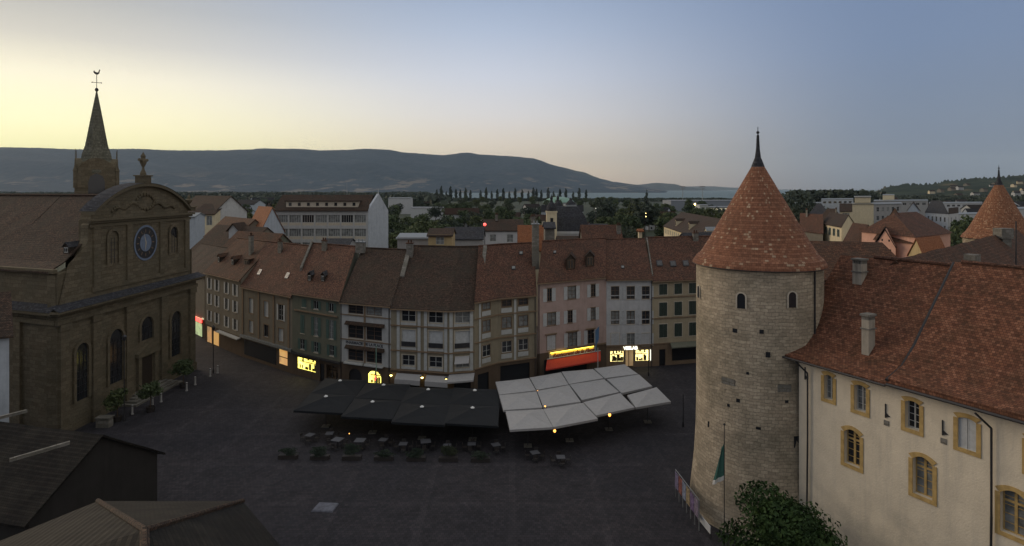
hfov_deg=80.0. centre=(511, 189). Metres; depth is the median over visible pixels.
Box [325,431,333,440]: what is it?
cafe table
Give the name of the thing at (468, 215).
broadleaf tree
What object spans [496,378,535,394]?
parasol
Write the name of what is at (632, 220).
broadleaf tree
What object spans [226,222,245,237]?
house
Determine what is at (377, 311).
window
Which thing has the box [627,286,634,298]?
window
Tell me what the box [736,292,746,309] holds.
window
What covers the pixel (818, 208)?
house
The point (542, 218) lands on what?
distant house
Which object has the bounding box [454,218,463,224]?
broadleaf tree
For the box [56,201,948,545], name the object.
ground
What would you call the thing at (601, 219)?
broadleaf tree
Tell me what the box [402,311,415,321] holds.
window
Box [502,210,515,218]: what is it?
broadleaf tree
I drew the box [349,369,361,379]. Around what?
shop window
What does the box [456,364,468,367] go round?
window
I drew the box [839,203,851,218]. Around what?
house
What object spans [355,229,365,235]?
window
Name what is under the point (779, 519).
leafy tree
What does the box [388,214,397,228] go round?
broadleaf tree
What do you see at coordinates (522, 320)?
window
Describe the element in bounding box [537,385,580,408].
parasol
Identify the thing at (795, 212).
broadleaf tree
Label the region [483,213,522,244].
house
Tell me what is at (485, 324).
window
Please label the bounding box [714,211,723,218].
broadleaf tree
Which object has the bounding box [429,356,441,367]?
window
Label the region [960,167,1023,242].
round tower
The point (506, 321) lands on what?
window
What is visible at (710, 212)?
broadleaf tree
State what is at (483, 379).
shop window
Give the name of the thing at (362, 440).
cafe table
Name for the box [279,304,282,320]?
window
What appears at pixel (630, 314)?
window
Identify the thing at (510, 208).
broadleaf tree
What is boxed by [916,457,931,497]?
window
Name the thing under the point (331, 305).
window
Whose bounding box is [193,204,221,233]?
house
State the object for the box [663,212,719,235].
long house
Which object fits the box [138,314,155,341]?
window
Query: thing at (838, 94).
sky
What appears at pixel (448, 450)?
planter box
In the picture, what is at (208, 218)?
window
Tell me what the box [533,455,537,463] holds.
cafe chair
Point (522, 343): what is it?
window
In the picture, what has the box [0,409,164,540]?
house
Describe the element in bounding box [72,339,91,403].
window
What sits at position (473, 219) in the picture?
broadleaf tree
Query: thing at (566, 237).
house
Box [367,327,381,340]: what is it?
window
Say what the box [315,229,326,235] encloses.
window
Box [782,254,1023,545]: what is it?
castle wing
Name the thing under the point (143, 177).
stone urn
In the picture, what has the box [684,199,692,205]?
broadleaf tree
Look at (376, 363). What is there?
flag pole
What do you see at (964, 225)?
broadleaf tree
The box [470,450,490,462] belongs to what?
planter box
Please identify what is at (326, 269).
town house
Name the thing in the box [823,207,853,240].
house
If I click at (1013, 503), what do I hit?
window
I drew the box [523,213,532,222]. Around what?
broadleaf tree
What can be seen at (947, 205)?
factory hall
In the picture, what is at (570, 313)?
window
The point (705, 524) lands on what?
barrier
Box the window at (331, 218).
[328,215,339,222]
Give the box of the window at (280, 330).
[279,328,282,340]
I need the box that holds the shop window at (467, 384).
[454,382,470,387]
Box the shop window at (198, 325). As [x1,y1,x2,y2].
[196,316,201,336]
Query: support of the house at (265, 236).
on the ground
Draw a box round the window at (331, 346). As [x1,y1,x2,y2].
[330,345,333,355]
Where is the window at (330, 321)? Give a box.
[329,320,332,338]
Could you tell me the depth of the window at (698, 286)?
49.99 m
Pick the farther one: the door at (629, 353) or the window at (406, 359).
the door at (629, 353)
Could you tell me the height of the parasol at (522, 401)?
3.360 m
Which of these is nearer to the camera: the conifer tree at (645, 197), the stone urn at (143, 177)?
the stone urn at (143, 177)
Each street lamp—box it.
[122,334,126,421]
[211,325,214,372]
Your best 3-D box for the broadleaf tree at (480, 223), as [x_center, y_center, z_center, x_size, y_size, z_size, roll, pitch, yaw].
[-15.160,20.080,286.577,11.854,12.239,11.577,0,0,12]
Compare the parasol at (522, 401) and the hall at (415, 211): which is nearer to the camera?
the parasol at (522, 401)
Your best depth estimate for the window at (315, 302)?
83.37 m
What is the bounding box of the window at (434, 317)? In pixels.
[429,312,442,322]
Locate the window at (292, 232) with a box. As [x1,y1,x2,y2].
[289,229,300,235]
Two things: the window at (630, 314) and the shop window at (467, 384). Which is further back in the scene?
the window at (630, 314)
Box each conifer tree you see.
[643,189,649,204]
[851,188,854,202]
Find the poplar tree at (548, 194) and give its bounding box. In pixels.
[546,188,549,197]
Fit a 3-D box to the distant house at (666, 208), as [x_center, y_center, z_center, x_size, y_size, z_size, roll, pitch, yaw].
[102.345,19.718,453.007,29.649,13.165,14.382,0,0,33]
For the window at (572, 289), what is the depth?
85.98 m
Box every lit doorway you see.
[207,326,211,342]
[214,331,218,345]
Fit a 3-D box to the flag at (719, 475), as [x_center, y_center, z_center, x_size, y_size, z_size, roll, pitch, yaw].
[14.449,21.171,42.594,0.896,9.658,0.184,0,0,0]
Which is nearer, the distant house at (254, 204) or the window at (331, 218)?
the window at (331, 218)
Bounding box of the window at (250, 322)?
[249,320,252,332]
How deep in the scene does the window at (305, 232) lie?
150.23 m
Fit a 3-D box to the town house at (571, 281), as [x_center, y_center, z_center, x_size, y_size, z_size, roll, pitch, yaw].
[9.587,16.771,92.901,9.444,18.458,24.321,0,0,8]
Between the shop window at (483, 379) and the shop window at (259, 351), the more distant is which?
the shop window at (259, 351)
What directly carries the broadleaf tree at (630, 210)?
on the ground
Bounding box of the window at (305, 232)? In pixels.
[302,229,313,235]
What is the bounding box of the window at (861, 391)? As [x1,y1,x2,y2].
[857,385,865,410]
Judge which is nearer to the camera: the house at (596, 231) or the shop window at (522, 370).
the shop window at (522, 370)
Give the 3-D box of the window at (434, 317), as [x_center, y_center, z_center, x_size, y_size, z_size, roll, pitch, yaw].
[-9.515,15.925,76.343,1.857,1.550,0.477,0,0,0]
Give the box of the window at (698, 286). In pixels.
[697,285,699,298]
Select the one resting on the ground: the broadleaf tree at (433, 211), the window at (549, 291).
the broadleaf tree at (433, 211)
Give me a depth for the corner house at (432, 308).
77.01 m
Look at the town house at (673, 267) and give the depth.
90.95 m
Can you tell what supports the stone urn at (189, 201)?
on the church
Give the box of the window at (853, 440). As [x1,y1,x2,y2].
[847,429,859,465]
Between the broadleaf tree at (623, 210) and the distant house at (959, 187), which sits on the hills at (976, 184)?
the distant house at (959, 187)
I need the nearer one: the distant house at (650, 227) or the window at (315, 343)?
the window at (315, 343)
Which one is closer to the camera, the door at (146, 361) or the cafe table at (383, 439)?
the cafe table at (383, 439)
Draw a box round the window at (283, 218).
[277,215,287,222]
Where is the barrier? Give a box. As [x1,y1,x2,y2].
[700,514,710,539]
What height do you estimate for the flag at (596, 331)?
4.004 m
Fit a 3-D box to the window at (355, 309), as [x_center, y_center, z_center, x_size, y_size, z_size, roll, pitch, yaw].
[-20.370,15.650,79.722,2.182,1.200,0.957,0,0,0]
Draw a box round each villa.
[908,202,919,212]
[925,200,947,229]
[948,207,958,240]
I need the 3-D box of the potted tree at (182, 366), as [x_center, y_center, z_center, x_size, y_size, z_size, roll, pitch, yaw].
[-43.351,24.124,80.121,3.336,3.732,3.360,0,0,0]
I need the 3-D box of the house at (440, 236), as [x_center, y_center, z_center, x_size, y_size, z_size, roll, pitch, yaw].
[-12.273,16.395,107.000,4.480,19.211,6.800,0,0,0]
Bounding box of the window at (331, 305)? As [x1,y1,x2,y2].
[329,303,333,311]
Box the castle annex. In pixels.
[810,241,896,283]
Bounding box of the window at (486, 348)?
[482,344,489,356]
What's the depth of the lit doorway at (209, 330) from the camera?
103.23 m
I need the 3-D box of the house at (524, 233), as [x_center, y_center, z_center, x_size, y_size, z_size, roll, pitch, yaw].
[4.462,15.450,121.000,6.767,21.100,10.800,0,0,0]
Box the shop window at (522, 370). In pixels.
[500,362,529,380]
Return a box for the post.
[682,395,683,426]
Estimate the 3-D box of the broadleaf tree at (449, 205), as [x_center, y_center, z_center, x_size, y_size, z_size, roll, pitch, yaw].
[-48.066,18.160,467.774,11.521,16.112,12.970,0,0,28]
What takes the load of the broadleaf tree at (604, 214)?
on the ground
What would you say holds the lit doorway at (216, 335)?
in the town house at (227, 271)
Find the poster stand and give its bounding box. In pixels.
[675,469,699,530]
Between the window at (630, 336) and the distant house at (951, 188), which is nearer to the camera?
the window at (630, 336)
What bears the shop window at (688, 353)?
in the town house at (673, 267)
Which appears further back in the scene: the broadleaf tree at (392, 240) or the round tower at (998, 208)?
the broadleaf tree at (392, 240)
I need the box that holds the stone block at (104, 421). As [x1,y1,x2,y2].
[94,415,114,427]
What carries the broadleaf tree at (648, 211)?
on the ground
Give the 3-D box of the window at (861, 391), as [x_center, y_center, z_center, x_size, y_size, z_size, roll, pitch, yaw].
[23.608,13.975,40.986,0.435,1.770,0.757,0,0,0]
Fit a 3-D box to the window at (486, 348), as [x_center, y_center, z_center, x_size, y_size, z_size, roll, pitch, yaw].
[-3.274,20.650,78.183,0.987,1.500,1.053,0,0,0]
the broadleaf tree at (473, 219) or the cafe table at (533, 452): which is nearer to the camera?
the cafe table at (533, 452)
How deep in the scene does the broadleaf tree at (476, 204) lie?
741.93 m
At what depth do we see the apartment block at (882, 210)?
234.40 m
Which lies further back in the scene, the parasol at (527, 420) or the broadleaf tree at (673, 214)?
the broadleaf tree at (673, 214)
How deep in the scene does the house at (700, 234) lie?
104.37 m
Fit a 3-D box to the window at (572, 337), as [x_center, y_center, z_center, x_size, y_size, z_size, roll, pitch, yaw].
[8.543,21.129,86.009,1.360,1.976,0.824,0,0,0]
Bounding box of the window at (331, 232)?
[328,229,339,235]
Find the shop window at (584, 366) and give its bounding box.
[544,360,586,374]
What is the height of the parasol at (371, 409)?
3.470 m
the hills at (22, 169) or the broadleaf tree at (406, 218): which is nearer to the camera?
the broadleaf tree at (406, 218)
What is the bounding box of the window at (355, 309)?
[349,305,362,313]
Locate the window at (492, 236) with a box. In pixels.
[490,234,495,240]
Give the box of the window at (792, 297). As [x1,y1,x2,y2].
[787,291,797,307]
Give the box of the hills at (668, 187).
[640,183,719,190]
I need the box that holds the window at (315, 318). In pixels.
[314,317,317,335]
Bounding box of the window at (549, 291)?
[547,288,551,300]
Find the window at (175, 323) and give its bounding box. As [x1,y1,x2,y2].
[168,308,182,357]
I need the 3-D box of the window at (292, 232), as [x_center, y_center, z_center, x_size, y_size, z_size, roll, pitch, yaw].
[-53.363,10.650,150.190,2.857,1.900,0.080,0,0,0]
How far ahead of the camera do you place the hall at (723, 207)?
565.00 m
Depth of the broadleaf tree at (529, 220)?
285.81 m
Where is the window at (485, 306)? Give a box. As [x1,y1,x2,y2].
[482,302,489,309]
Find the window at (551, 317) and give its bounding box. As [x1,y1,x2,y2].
[547,312,555,325]
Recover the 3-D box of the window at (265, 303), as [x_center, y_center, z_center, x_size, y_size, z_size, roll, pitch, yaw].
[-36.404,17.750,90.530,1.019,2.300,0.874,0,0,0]
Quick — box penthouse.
[854,196,870,202]
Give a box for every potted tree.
[101,387,127,422]
[136,380,162,412]
[167,358,193,388]
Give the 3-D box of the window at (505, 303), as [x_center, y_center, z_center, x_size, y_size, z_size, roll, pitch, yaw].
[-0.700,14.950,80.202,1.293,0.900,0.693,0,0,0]
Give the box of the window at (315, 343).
[314,342,317,351]
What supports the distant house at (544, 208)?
on the ground
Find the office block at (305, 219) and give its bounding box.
[274,190,387,253]
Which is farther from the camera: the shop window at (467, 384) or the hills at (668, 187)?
the hills at (668, 187)
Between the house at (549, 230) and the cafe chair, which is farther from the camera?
the house at (549, 230)
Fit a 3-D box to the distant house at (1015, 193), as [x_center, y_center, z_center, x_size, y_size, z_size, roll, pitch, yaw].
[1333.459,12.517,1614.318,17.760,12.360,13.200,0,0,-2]
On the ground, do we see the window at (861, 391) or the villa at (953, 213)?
the villa at (953, 213)
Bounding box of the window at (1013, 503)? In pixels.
[1003,490,1023,536]
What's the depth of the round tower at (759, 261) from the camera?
46.21 m
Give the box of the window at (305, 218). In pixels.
[302,215,313,222]
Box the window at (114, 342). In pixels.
[106,326,125,385]
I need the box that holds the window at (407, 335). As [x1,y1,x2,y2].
[402,329,415,345]
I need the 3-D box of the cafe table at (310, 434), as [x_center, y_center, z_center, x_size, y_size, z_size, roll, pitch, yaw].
[-20.800,25.625,62.800,0.800,0.750,0.800,0,0,22]
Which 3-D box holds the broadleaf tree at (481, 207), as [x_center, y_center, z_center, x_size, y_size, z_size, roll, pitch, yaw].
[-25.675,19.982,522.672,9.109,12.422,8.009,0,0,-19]
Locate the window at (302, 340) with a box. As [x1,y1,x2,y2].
[301,339,303,348]
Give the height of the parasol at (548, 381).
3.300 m
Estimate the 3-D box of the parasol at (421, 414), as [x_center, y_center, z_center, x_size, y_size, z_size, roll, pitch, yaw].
[-9.400,24.265,63.700,5.496,3.470,6.257,0,0,0]
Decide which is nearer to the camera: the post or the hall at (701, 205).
the post
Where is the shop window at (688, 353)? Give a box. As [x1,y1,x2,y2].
[672,347,695,360]
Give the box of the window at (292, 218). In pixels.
[289,215,300,222]
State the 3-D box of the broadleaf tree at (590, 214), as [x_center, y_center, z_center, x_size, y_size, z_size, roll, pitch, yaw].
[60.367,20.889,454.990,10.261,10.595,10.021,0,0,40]
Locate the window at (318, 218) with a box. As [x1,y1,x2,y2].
[315,215,326,222]
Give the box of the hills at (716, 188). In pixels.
[685,186,786,189]
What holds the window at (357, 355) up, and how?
in the town house at (366, 299)
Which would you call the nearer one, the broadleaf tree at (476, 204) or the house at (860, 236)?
the house at (860, 236)
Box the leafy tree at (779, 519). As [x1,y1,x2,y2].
[715,480,847,545]
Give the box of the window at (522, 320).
[518,315,527,326]
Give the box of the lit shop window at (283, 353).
[279,349,286,365]
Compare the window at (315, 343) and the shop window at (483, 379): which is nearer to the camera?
the shop window at (483, 379)
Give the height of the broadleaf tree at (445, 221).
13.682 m
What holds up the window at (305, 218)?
in the office block at (305, 219)
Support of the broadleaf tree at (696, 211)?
on the ground
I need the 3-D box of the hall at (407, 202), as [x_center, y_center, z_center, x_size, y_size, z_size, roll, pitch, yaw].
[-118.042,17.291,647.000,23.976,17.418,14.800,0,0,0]
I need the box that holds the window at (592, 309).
[591,308,594,319]
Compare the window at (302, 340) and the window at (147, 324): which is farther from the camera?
the window at (302, 340)
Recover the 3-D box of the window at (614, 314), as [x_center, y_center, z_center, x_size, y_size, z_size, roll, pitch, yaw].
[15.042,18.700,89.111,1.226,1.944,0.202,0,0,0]
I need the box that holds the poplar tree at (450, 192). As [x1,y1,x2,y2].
[449,186,452,200]
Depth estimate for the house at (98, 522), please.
22.33 m
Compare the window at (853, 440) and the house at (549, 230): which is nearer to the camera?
the window at (853, 440)
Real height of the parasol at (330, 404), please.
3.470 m
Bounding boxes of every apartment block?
[852,203,873,225]
[874,202,901,222]
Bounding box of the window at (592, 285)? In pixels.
[591,284,594,296]
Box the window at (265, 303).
[264,301,267,316]
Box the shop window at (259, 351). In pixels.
[244,339,275,364]
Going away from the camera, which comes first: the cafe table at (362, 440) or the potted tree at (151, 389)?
the cafe table at (362, 440)
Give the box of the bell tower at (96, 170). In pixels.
[73,69,119,193]
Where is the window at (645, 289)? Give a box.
[642,286,648,298]
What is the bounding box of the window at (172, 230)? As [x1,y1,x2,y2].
[169,224,179,253]
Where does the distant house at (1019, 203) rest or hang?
on the ground
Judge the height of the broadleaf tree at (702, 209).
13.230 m
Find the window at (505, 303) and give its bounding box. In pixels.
[502,299,511,306]
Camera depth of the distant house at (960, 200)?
985.94 m
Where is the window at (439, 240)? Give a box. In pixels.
[436,237,443,243]
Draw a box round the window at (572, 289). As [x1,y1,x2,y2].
[568,286,575,298]
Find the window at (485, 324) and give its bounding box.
[482,320,489,332]
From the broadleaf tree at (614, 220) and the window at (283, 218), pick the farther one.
the broadleaf tree at (614, 220)
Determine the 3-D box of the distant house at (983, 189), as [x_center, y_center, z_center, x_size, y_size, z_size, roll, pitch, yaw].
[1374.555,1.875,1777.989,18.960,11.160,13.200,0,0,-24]
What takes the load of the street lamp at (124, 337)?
on the ground
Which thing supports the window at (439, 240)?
in the house at (440, 236)
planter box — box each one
[278,447,297,459]
[310,446,329,459]
[342,443,361,460]
[373,449,395,460]
[404,448,425,461]
[439,444,457,461]
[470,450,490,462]
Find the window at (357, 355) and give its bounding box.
[349,349,362,360]
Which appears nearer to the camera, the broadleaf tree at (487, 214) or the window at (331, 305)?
the window at (331, 305)
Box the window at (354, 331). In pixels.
[349,325,362,338]
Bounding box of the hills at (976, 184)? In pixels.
[875,175,1023,197]
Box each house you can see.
[0,291,13,421]
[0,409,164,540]
[0,498,279,545]
[188,195,248,220]
[189,213,205,248]
[191,224,273,251]
[192,243,227,338]
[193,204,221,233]
[203,216,258,236]
[203,233,264,355]
[224,231,292,246]
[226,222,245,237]
[238,200,265,211]
[239,238,314,372]
[252,206,285,232]
[291,237,359,380]
[324,238,354,244]
[339,239,405,383]
[390,240,486,388]
[396,233,427,248]
[427,228,456,245]
[445,208,478,226]
[445,227,485,245]
[474,221,539,388]
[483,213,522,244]
[498,212,520,217]
[517,214,543,325]
[522,204,540,214]
[529,214,545,224]
[537,237,606,375]
[541,205,583,214]
[542,222,555,239]
[556,236,578,238]
[578,223,622,237]
[606,238,653,366]
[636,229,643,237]
[643,211,674,229]
[645,230,710,365]
[661,207,670,210]
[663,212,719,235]
[679,232,711,235]
[704,222,717,231]
[800,208,823,240]
[810,203,825,213]
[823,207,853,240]
[823,208,837,220]
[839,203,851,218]
[843,223,868,241]
[859,228,863,241]
[860,212,951,249]
[873,208,912,257]
[907,236,944,256]
[947,187,955,190]
[955,199,966,201]
[956,186,963,189]
[960,205,981,211]
[963,208,979,211]
[980,188,987,191]
[1011,192,1020,195]
[1014,201,1023,205]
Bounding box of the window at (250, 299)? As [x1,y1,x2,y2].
[249,298,252,312]
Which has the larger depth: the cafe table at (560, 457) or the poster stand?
the cafe table at (560, 457)
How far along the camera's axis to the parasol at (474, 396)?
67.90 m
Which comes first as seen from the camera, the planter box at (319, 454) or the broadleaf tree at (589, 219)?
the planter box at (319, 454)
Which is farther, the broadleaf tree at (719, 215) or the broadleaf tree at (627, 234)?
the broadleaf tree at (719, 215)
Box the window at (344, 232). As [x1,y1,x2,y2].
[341,229,352,235]
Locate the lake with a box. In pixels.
[438,190,877,198]
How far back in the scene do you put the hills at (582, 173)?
10437.40 m
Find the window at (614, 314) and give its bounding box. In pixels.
[611,311,618,323]
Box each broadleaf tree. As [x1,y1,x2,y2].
[247,212,252,218]
[387,207,396,214]
[388,205,400,215]
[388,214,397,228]
[388,228,394,245]
[388,234,397,247]
[390,230,408,247]
[392,223,408,230]
[396,203,403,215]
[400,216,412,224]
[407,221,434,232]
[408,218,423,226]
[412,228,427,232]
[414,213,432,221]
[427,205,443,220]
[436,216,462,226]
[443,202,454,212]
[453,203,462,207]
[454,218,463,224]
[457,210,468,226]
[460,202,470,207]
[463,210,483,224]
[466,215,482,225]
[469,220,482,226]
[473,199,480,207]
[478,205,487,210]
[482,209,496,220]
[483,204,493,211]
[488,215,502,218]
[496,206,507,216]
[502,202,514,210]
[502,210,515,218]
[505,199,512,205]
[520,206,536,216]
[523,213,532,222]
[527,216,541,224]
[586,210,596,219]
[586,214,600,223]
[594,197,616,216]
[594,210,610,216]
[597,216,607,223]
[603,215,620,224]
[617,214,625,226]
[618,208,627,212]
[620,215,643,229]
[622,200,630,208]
[622,226,642,237]
[627,202,644,223]
[629,198,661,236]
[654,217,669,235]
[664,212,676,217]
[681,204,693,213]
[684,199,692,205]
[690,209,701,214]
[693,207,704,212]
[700,207,717,217]
[714,207,725,212]
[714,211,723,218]
[786,201,805,223]
[787,198,800,218]
[794,201,811,212]
[795,197,812,206]
[949,219,969,244]
[950,225,962,242]
[950,240,962,245]
[956,230,964,241]
[959,215,973,223]
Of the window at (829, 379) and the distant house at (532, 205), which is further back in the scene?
the distant house at (532, 205)
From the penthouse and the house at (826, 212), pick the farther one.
the penthouse
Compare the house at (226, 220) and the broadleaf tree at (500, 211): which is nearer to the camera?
the house at (226, 220)
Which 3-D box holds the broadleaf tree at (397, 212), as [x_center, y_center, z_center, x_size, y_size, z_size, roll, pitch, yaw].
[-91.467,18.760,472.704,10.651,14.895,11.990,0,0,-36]
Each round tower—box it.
[689,131,828,539]
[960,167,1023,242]
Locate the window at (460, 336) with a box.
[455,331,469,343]
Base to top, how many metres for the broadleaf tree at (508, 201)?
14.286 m
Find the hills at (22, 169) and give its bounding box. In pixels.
[0,147,666,192]
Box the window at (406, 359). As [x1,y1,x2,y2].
[402,355,414,365]
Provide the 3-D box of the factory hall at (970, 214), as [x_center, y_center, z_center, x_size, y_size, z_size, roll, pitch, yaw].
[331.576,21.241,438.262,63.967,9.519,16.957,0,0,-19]
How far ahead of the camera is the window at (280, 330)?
88.12 m
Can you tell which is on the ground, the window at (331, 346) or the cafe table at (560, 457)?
the cafe table at (560, 457)
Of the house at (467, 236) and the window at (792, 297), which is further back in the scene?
the house at (467, 236)
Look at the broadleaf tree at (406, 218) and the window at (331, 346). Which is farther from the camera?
the broadleaf tree at (406, 218)
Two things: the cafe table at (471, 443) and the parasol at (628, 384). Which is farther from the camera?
the parasol at (628, 384)
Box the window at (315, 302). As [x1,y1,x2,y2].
[314,301,317,308]
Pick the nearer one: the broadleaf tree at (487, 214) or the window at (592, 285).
the window at (592, 285)
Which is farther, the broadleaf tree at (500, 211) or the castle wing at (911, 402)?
the broadleaf tree at (500, 211)
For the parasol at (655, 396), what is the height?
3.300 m
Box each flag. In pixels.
[593,326,598,351]
[712,423,724,545]
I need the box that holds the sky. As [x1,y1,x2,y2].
[0,0,1023,189]
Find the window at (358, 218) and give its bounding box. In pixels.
[355,215,365,222]
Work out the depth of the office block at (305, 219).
150.23 m
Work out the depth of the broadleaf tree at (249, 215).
333.81 m
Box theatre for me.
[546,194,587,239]
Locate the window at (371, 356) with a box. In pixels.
[367,351,381,363]
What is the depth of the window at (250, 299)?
93.30 m
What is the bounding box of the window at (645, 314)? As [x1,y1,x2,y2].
[642,311,648,323]
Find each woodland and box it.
[0,191,469,207]
[391,189,1023,203]
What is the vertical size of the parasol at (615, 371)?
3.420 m
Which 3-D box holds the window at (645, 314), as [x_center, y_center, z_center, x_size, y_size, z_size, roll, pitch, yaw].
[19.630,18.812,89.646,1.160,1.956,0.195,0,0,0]
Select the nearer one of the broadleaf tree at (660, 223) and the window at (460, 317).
the window at (460, 317)
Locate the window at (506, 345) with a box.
[502,340,511,352]
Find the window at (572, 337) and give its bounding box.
[568,332,576,346]
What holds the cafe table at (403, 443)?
on the ground
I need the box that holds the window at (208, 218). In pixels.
[206,216,211,224]
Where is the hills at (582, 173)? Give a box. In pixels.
[561,167,611,181]
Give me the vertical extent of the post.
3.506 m
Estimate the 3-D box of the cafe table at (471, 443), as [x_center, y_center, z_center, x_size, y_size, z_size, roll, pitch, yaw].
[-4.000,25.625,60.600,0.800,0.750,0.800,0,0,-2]
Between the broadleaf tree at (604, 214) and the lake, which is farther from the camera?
the lake
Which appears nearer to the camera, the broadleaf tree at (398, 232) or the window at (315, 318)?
the window at (315, 318)
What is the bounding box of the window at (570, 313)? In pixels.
[568,310,572,322]
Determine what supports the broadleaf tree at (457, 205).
on the ground
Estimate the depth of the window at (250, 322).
93.30 m
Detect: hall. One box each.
[388,197,412,213]
[411,207,443,219]
[546,197,568,203]
[663,200,730,210]
[695,204,707,208]
[708,206,727,214]
[821,198,852,212]
[874,199,927,215]
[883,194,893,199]
[929,202,982,216]
[958,212,976,220]
[1017,207,1023,216]
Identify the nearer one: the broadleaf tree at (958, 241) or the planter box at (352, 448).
the planter box at (352, 448)
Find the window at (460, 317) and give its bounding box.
[455,312,469,322]
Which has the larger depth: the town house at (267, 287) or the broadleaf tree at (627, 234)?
the broadleaf tree at (627, 234)
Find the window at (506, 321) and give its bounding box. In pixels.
[502,317,511,328]
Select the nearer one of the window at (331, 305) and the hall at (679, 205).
the window at (331, 305)
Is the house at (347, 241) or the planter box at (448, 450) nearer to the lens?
the planter box at (448, 450)
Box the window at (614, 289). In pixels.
[611,286,618,298]
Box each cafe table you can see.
[304,433,314,442]
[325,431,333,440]
[330,437,343,449]
[354,438,365,450]
[378,437,388,447]
[399,442,407,451]
[420,438,430,451]
[468,442,475,451]
[491,442,500,452]
[529,450,539,460]
[556,455,564,465]
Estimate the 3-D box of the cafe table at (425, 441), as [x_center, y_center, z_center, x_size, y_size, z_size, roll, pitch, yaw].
[-8.600,25.531,60.800,1.000,0.938,1.000,0,0,-12]
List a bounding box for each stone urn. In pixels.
[133,152,152,182]
[186,195,196,210]
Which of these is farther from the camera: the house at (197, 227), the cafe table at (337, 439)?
the house at (197, 227)
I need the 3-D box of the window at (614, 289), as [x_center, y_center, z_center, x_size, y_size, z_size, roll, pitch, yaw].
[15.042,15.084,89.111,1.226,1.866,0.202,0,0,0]
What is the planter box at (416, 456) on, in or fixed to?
on the ground
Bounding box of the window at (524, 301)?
[518,298,527,304]
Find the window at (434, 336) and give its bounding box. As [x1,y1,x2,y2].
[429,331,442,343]
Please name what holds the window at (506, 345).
in the corner house at (505, 302)
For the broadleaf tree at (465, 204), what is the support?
on the ground
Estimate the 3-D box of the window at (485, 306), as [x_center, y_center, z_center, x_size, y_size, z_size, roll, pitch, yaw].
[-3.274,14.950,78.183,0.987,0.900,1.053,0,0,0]
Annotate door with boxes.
[142,354,151,388]
[320,363,323,380]
[626,350,632,365]
[659,349,664,364]
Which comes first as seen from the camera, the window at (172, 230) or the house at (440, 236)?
the window at (172, 230)
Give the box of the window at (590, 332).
[588,330,593,343]
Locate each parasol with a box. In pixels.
[293,393,355,427]
[311,378,367,395]
[341,398,400,433]
[355,382,410,400]
[391,403,449,439]
[401,387,452,404]
[445,404,498,440]
[449,388,498,405]
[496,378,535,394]
[499,391,541,411]
[506,409,552,447]
[530,372,567,390]
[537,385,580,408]
[543,403,597,441]
[562,369,603,385]
[570,379,618,401]
[583,393,634,430]
[594,364,637,379]
[607,374,651,394]
[627,387,670,422]
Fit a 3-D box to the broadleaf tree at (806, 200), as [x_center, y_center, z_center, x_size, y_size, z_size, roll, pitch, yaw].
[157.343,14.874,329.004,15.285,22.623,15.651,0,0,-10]
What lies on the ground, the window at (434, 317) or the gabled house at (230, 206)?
the gabled house at (230, 206)
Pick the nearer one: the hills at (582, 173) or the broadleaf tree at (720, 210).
the broadleaf tree at (720, 210)
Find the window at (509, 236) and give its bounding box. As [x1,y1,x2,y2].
[507,234,512,241]
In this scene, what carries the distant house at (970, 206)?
on the ground
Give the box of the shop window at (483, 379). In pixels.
[478,372,488,388]
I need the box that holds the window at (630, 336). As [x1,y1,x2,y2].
[627,333,634,344]
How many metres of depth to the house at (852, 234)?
137.05 m
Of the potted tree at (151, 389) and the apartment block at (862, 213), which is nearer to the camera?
the potted tree at (151, 389)
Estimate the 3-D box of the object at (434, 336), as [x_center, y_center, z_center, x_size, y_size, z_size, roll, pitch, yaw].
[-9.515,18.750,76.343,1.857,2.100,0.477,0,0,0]
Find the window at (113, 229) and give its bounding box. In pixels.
[107,228,120,263]
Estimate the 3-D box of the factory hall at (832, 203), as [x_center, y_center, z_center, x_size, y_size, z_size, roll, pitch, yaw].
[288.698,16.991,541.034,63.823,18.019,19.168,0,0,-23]
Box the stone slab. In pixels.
[311,502,338,511]
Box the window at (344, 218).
[341,215,352,222]
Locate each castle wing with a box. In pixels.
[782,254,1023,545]
[890,221,1023,264]
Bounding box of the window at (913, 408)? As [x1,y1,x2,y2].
[908,401,918,429]
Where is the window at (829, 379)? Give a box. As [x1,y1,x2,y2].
[827,375,832,398]
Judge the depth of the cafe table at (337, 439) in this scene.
61.11 m
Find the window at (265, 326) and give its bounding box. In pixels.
[264,324,267,336]
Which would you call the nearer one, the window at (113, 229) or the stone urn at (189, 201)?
the window at (113, 229)
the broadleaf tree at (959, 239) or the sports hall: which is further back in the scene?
the sports hall
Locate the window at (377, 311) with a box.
[367,306,381,315]
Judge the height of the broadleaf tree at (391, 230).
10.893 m
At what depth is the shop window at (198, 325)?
108.18 m
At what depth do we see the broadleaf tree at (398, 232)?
212.22 m
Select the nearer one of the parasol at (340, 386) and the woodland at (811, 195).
the parasol at (340, 386)
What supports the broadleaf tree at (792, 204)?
on the ground
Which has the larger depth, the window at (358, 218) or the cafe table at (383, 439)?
the window at (358, 218)
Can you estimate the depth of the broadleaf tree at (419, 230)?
216.02 m
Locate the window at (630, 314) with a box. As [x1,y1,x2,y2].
[627,311,634,323]
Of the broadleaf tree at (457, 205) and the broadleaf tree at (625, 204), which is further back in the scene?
the broadleaf tree at (625, 204)
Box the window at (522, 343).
[518,339,527,350]
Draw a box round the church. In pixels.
[0,183,205,430]

